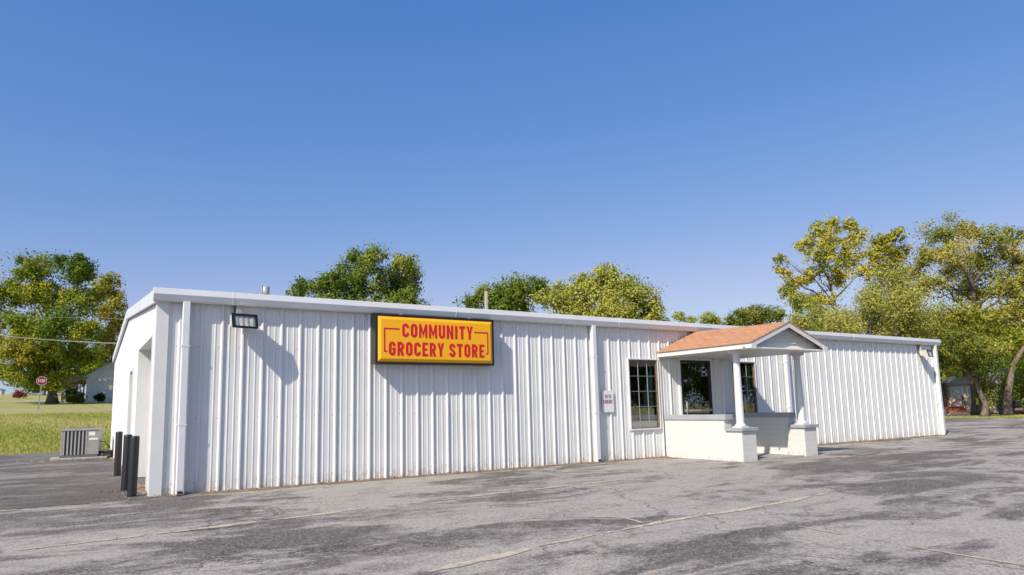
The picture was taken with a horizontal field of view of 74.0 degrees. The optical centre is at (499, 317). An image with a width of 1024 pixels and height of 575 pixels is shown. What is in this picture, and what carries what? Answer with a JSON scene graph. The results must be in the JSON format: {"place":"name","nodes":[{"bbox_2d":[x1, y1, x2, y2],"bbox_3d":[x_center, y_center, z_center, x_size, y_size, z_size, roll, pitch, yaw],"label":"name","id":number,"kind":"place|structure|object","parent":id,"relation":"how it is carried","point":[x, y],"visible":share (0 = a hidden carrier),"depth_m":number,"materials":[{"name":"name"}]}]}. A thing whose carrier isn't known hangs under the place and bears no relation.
{"place":"outdoors","nodes":[
{"label":"outdoors","id":0,"kind":"place"},
{"bbox_2d":[0,400,65,401],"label":"road","id":1,"kind":"structure","parent":0,"point":[26,401],"depth_m":86.69,"materials":[{"name":"grey asphalt"}]},
{"bbox_2d":[0,410,111,410],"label":"path","id":2,"kind":"structure","parent":0,"point":[55,410],"depth_m":60.91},
{"bbox_2d":[0,452,152,509],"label":"driveway","id":3,"kind":"structure","parent":0,"point":[41,480],"depth_m":12.41,"materials":[{"name":"concrete"}]},
{"bbox_2d":[50,455,106,460],"bbox_3d":[-11.932,3.970,19.253,1.350,0.061,1.150,3,-9,-32],"label":"concrete pad","id":4,"kind":"object","parent":3,"relation":"on","point":[78,458],"visible":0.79,"depth_m":18.83,"materials":[{"name":"grey concrete"}]},
{"bbox_2d":[59,427,113,457],"bbox_3d":[-11.693,3.549,19.422,1.386,0.809,0.830,2,-8,-24],"label":"air conditioner","id":5,"kind":"object","parent":4,"relation":"on","point":[81,442],"visible":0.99,"depth_m":19.01,"materials":[{"name":"metal"}]},
{"bbox_2d":[114,431,122,475],"bbox_3d":[-7.636,2.734,13.592,0.128,0.907,0.128,-2,-7,9],"label":"bollard","id":6,"kind":"object","parent":3,"relation":"on","point":[118,452],"visible":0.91,"depth_m":13.55,"materials":[{"name":"black metal"}]},
{"bbox_2d":[121,434,132,490],"bbox_3d":[-5.973,2.333,10.873,0.128,0.917,0.128,-5,-8,28],"label":"bollard","id":7,"kind":"object","parent":3,"relation":"on","point":[125,461],"visible":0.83,"depth_m":10.82,"materials":[{"name":"black metal"}]},
{"bbox_2d":[127,436,139,496],"bbox_3d":[-5.422,2.212,10.052,0.128,0.917,0.128,-8,-10,40],"label":"bollard","id":8,"kind":"object","parent":3,"relation":"on","point":[133,466],"visible":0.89,"depth_m":10.01,"materials":[{"name":"black metal"}]},
{"bbox_2d":[0,450,1010,573],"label":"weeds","id":9,"kind":"object","parent":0,"point":[511,491],"visible":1,"depth_m":7.27,"materials":[{"name":"green plant"}]},
{"bbox_2d":[16,435,998,574],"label":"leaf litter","id":10,"kind":"object","parent":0,"point":[449,479],"visible":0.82,"depth_m":11.73,"materials":[{"name":"brown plant"}]},
{"bbox_2d":[0,418,1023,574],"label":"parking lot","id":11,"kind":"structure","parent":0,"point":[941,491],"depth_m":7.06,"materials":[{"name":"grey asphalt"}]},
{"bbox_2d":[110,287,946,496],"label":"store","id":12,"kind":"structure","parent":11,"relation":"on","point":[290,390],"depth_m":13.23,"materials":[{"name":"white metal"}]},
{"bbox_2d":[1,335,116,343],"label":"power cable","id":13,"kind":"object","parent":12,"relation":"attached to","point":[65,340],"visible":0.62,"depth_m":36.48,"materials":[{"name":"grey rubber"}]},
{"bbox_2d":[5,315,123,319],"bbox_3d":[-33.651,-0.107,49.197,0.020,9.464,77.346,5,-10,-40],"label":"power cable","id":14,"kind":"object","parent":12,"relation":"attached to","point":[67,317],"visible":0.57,"depth_m":37.50,"materials":[{"name":"black rubber"}]},
{"bbox_2d":[126,368,133,433],"bbox_3d":[-7.799,2.176,14.447,0.170,2.155,0.970,3,-9,-32],"label":"side door","id":15,"kind":"structure","parent":12,"relation":"in","point":[131,374],"depth_m":14.77,"materials":[{"name":"white paint"}]},
{"bbox_2d":[134,333,153,490],"bbox_3d":[-6.086,1.659,12.004,0.435,2.465,2.850,3,-9,-32],"label":"loading door","id":16,"kind":"structure","parent":12,"relation":"in","point":[143,391],"depth_m":13.10,"materials":[{"name":"white paint"}]},
{"bbox_2d":[230,305,257,328],"bbox_3d":[-4.061,-0.033,10.699,0.403,0.433,0.344,5,-10,-42],"label":"wall light","id":17,"kind":"object","parent":12,"relation":"attached to","point":[239,318],"visible":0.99,"depth_m":10.61,"materials":[{"name":"metal"}]},
{"bbox_2d":[261,286,269,294],"bbox_3d":[-6.216,-0.383,17.993,0.300,0.920,0.300,3,-9,-32],"label":"roof vent","id":18,"kind":"object","parent":12,"relation":"on","point":[265,290],"visible":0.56,"depth_m":17.95,"materials":[{"name":"metal"}]},
{"bbox_2d":[371,313,493,365],"bbox_3d":[-1.182,0.419,12.492,2.403,0.899,0.247,3,-9,-32],"label":"store sign","id":19,"kind":"object","parent":12,"relation":"attached to","point":[400,339],"visible":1,"depth_m":12.31,"materials":[{"name":"yellow plastic"}]},
{"bbox_2d":[484,291,487,308],"bbox_3d":[-0.784,2.768,44.020,0.340,9.070,0.340,3,-9,-32],"label":"vent pipe","id":20,"kind":"object","parent":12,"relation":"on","point":[486,299],"visible":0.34,"depth_m":44.45,"materials":[{"name":"white metal"}]},
{"bbox_2d":[602,391,613,411],"bbox_3d":[2.337,1.802,14.629,0.320,0.465,0.010,3,-9,-32],"label":"wall sign","id":21,"kind":"object","parent":12,"relation":"attached to","point":[607,401],"visible":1,"depth_m":14.62,"materials":[{"name":"metal"}]},
{"bbox_2d":[626,358,661,430],"bbox_3d":[3.237,1.712,15.257,0.930,1.590,0.105,3,-9,-32],"label":"window","id":22,"kind":"structure","parent":12,"relation":"in","point":[650,425],"depth_m":15.25,"materials":[{"name":"white paint"}]},
{"bbox_2d":[643,362,653,421],"bbox_3d":[3.402,1.731,15.503,0.310,1.500,0.050,3,-9,-32],"label":"curtain","id":23,"kind":"object","parent":12,"relation":"hanging from","point":[647,394],"visible":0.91,"depth_m":15.48,"materials":[{"name":"fabric"}]},
{"bbox_2d":[677,358,714,414],"bbox_3d":[4.689,2.080,16.072,1.150,2.238,0.152,3,-9,-32],"label":"window","id":24,"kind":"structure","parent":12,"relation":"in","point":[679,360],"depth_m":16.12,"materials":[{"name":"white paint"}]},
{"bbox_2d":[730,361,758,412],"bbox_3d":[6.144,1.886,17.051,0.930,1.590,0.105,3,-9,-32],"label":"window","id":25,"kind":"structure","parent":12,"relation":"in","point":[753,363],"depth_m":17.21,"materials":[{"name":"white paint"}]},
{"bbox_2d":[743,364,751,399],"bbox_3d":[6.323,1.624,17.348,0.260,0.930,0.050,3,-9,-32],"label":"curtain","id":26,"kind":"object","parent":12,"relation":"hanging from","point":[746,383],"visible":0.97,"depth_m":17.32,"materials":[{"name":"fabric"}]},
{"bbox_2d":[918,345,933,356],"bbox_3d":[13.493,1.038,21.532,0.403,0.433,0.344,5,-10,-42],"label":"wall light","id":27,"kind":"object","parent":12,"relation":"attached to","point":[926,352],"visible":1,"depth_m":21.44,"materials":[{"name":"metal"}]},
{"bbox_2d":[0,394,1023,454],"bbox_3d":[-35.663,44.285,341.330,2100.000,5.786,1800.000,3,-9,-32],"label":"ground","id":28,"kind":"structure","parent":0,"point":[30,405],"depth_m":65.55,"materials":[{"name":"green plant"}]},
{"bbox_2d":[12,389,28,397],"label":"flowering bush","id":29,"kind":"object","parent":28,"relation":"on","point":[17,393],"visible":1,"depth_m":100.38,"materials":[{"name":"red plant"}]},
{"bbox_2d":[36,377,46,409],"bbox_3d":[-41.861,6.919,61.859,0.776,3.108,0.072,7,-11,-35],"label":"stop sign","id":30,"kind":"object","parent":28,"relation":"on","point":[40,381],"visible":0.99,"depth_m":61.94,"materials":[{"name":"metal"}]},
{"bbox_2d":[14,361,75,394],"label":"leafy tree","id":31,"kind":"object","parent":28,"relation":"on","point":[33,389],"visible":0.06,"depth_m":124.62,"materials":[{"name":"green plant"}]},
{"bbox_2d":[0,248,109,403],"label":"maple tree","id":32,"kind":"object","parent":28,"relation":"on","point":[36,289],"visible":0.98,"depth_m":75.93,"materials":[{"name":"green plant"}]},
{"bbox_2d":[62,388,87,403],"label":"hedge","id":33,"kind":"object","parent":28,"relation":"on","point":[72,395],"visible":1,"depth_m":77.20,"materials":[{"name":"green plant"}]},
{"bbox_2d":[55,361,103,390],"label":"leafy tree","id":34,"kind":"object","parent":28,"relation":"on","point":[74,372],"visible":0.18,"depth_m":118.72,"materials":[{"name":"green plant"}]},
{"bbox_2d":[60,361,114,402],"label":"house","id":35,"kind":"structure","parent":28,"relation":"on","point":[100,379],"depth_m":83.69,"materials":[{"name":"white"}]},
{"bbox_2d":[78,344,114,373],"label":"leafy tree","id":36,"kind":"object","parent":28,"relation":"on","point":[100,362],"visible":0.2,"depth_m":110.61,"materials":[{"name":"green plant"}]},
{"bbox_2d":[93,391,105,402],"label":"bush","id":37,"kind":"object","parent":28,"relation":"on","point":[100,397],"visible":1,"depth_m":81.41,"materials":[{"name":"green plant"}]},
{"bbox_2d":[87,271,128,361],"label":"maple tree","id":38,"kind":"object","parent":28,"relation":"on","point":[106,286],"visible":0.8,"depth_m":84.44,"materials":[{"name":"green plant"}]},
{"bbox_2d":[285,240,430,305],"bbox_3d":[-10.525,1.141,52.173,13.296,14.458,8.514,1,-8,-13],"label":"leafy tree","id":39,"kind":"object","parent":28,"relation":"on","point":[334,285],"visible":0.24,"depth_m":51.61,"materials":[{"name":"green plant"}]},
{"bbox_2d":[452,270,550,311],"bbox_3d":[0.844,2.570,60.673,7.968,13.226,10.572,3,-9,-32],"label":"leafy tree","id":40,"kind":"object","parent":28,"relation":"on","point":[509,296],"visible":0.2,"depth_m":59.77,"materials":[{"name":"green plant"}]},
{"bbox_2d":[523,260,671,366],"bbox_3d":[7.859,1.724,51.839,11.899,12.343,9.282,3,-9,-32],"label":"leafy tree","id":41,"kind":"object","parent":28,"relation":"on","point":[609,286],"visible":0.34,"depth_m":51.00,"materials":[{"name":"green plant"}]},
{"bbox_2d":[671,311,697,322],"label":"leafy tree","id":42,"kind":"object","parent":28,"relation":"on","point":[679,316],"visible":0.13,"depth_m":95.55,"materials":[{"name":"green plant"}]},
{"bbox_2d":[696,309,726,324],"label":"leafy tree","id":43,"kind":"object","parent":28,"relation":"on","point":[709,318],"visible":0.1,"depth_m":90.29,"materials":[{"name":"green plant"}]},
{"bbox_2d":[723,303,786,325],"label":"leafy tree","id":44,"kind":"object","parent":28,"relation":"on","point":[749,316],"visible":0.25,"depth_m":85.05,"materials":[{"name":"green plant"}]},
{"bbox_2d":[770,214,881,327],"bbox_3d":[22.389,-0.379,46.571,7.584,14.458,5.446,-1,-8,-2],"label":"tall tree","id":45,"kind":"object","parent":28,"relation":"on","point":[826,243],"visible":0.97,"depth_m":46.31,"materials":[{"name":"green plant"}]},
{"bbox_2d":[792,307,862,333],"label":"leafy tree","id":46,"kind":"object","parent":28,"relation":"on","point":[836,316],"depth_m":65.41,"materials":[{"name":"green plant"}]},
{"bbox_2d":[784,256,957,343],"bbox_3d":[23.016,1.181,42.420,9.656,10.215,8.805,3,-9,-32],"label":"olive tree","id":47,"kind":"object","parent":28,"relation":"on","point":[875,304],"visible":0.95,"depth_m":41.47,"materials":[{"name":"green plant"}]},
{"bbox_2d":[860,226,915,336],"bbox_3d":[30.426,0.178,52.446,4.532,14.540,3.266,3,-9,-32],"label":"leafy tree","id":48,"kind":"object","parent":28,"relation":"on","point":[884,246],"visible":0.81,"depth_m":52.71,"materials":[{"name":"green plant"}]},
{"bbox_2d":[863,308,947,379],"bbox_3d":[35.620,3.561,61.271,8.141,9.897,10.564,-1,-8,1],"label":"leafy tree","id":49,"kind":"object","parent":28,"relation":"on","point":[883,333],"visible":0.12,"depth_m":59.43,"materials":[{"name":"green plant"}]},
{"bbox_2d":[924,312,963,350],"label":"leafy tree","id":50,"kind":"object","parent":28,"relation":"on","point":[944,328],"visible":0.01,"depth_m":63.27,"materials":[{"name":"green plant"}]},
{"bbox_2d":[898,209,1023,415],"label":"broad tree","id":51,"kind":"object","parent":28,"relation":"on","point":[971,291],"visible":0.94,"depth_m":44.86,"materials":[{"name":"green plant"}]},
{"bbox_2d":[914,322,1019,416],"bbox_3d":[28.920,3.103,41.734,5.457,6.008,5.390,3,-9,-32],"label":"tree","id":52,"kind":"object","parent":28,"relation":"on","point":[970,363],"visible":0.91,"depth_m":41.43,"materials":[{"name":"green plant"}]},
{"bbox_2d":[939,317,1023,380],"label":"leafy tree","id":53,"kind":"object","parent":28,"relation":"on","point":[1017,336],"visible":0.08,"depth_m":58.41,"materials":[{"name":"green plant"}]},
{"bbox_2d":[941,364,1023,413],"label":"house","id":54,"kind":"structure","parent":28,"relation":"on","point":[957,392],"depth_m":50.44,"materials":[{"name":"paint"}]},
{"bbox_2d":[950,387,962,395],"bbox_3d":[34.156,5.505,50.755,0.800,0.700,0.072,-5,-8,25],"label":"window","id":55,"kind":"structure","parent":54,"relation":"in","point":[954,391],"depth_m":50.73,"materials":[{"name":"glass"}]},
{"bbox_2d":[966,386,970,395],"bbox_3d":[35.106,5.426,50.314,0.800,0.700,0.072,-5,-8,25],"label":"window","id":56,"kind":"structure","parent":54,"relation":"in","point":[967,387],"depth_m":50.41,"materials":[{"name":"grey glass"}]},
{"bbox_2d":[989,357,1023,413],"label":"undergrowth bush","id":57,"kind":"object","parent":28,"relation":"on","point":[1018,390],"visible":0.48,"depth_m":47.09,"materials":[{"name":"green plant"}]},
{"bbox_2d":[999,263,1023,415],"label":"leaning tree","id":58,"kind":"object","parent":28,"relation":"on","point":[1006,408],"visible":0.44,"depth_m":43.63,"materials":[{"name":"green plant"}]},
{"bbox_2d":[1012,399,1023,413],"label":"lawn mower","id":59,"kind":"object","parent":28,"relation":"on","point":[1016,406],"visible":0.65,"depth_m":44.99,"materials":[{"name":"metal"}]},
{"bbox_2d":[0,446,1023,571],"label":"dirt","id":60,"kind":"structure","parent":0,"point":[494,556],"depth_m":6.87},
{"bbox_2d":[0,0,1023,393],"label":"sky","id":61,"kind":"structure","parent":0,"point":[237,146],"materials":[{"name":"blue"}]},
{"bbox_2d":[107,435,942,497],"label":"dirt","id":62,"kind":"structure","parent":0,"point":[140,487],"depth_m":11.75,"materials":[{"name":"brown soil"}]}
]}

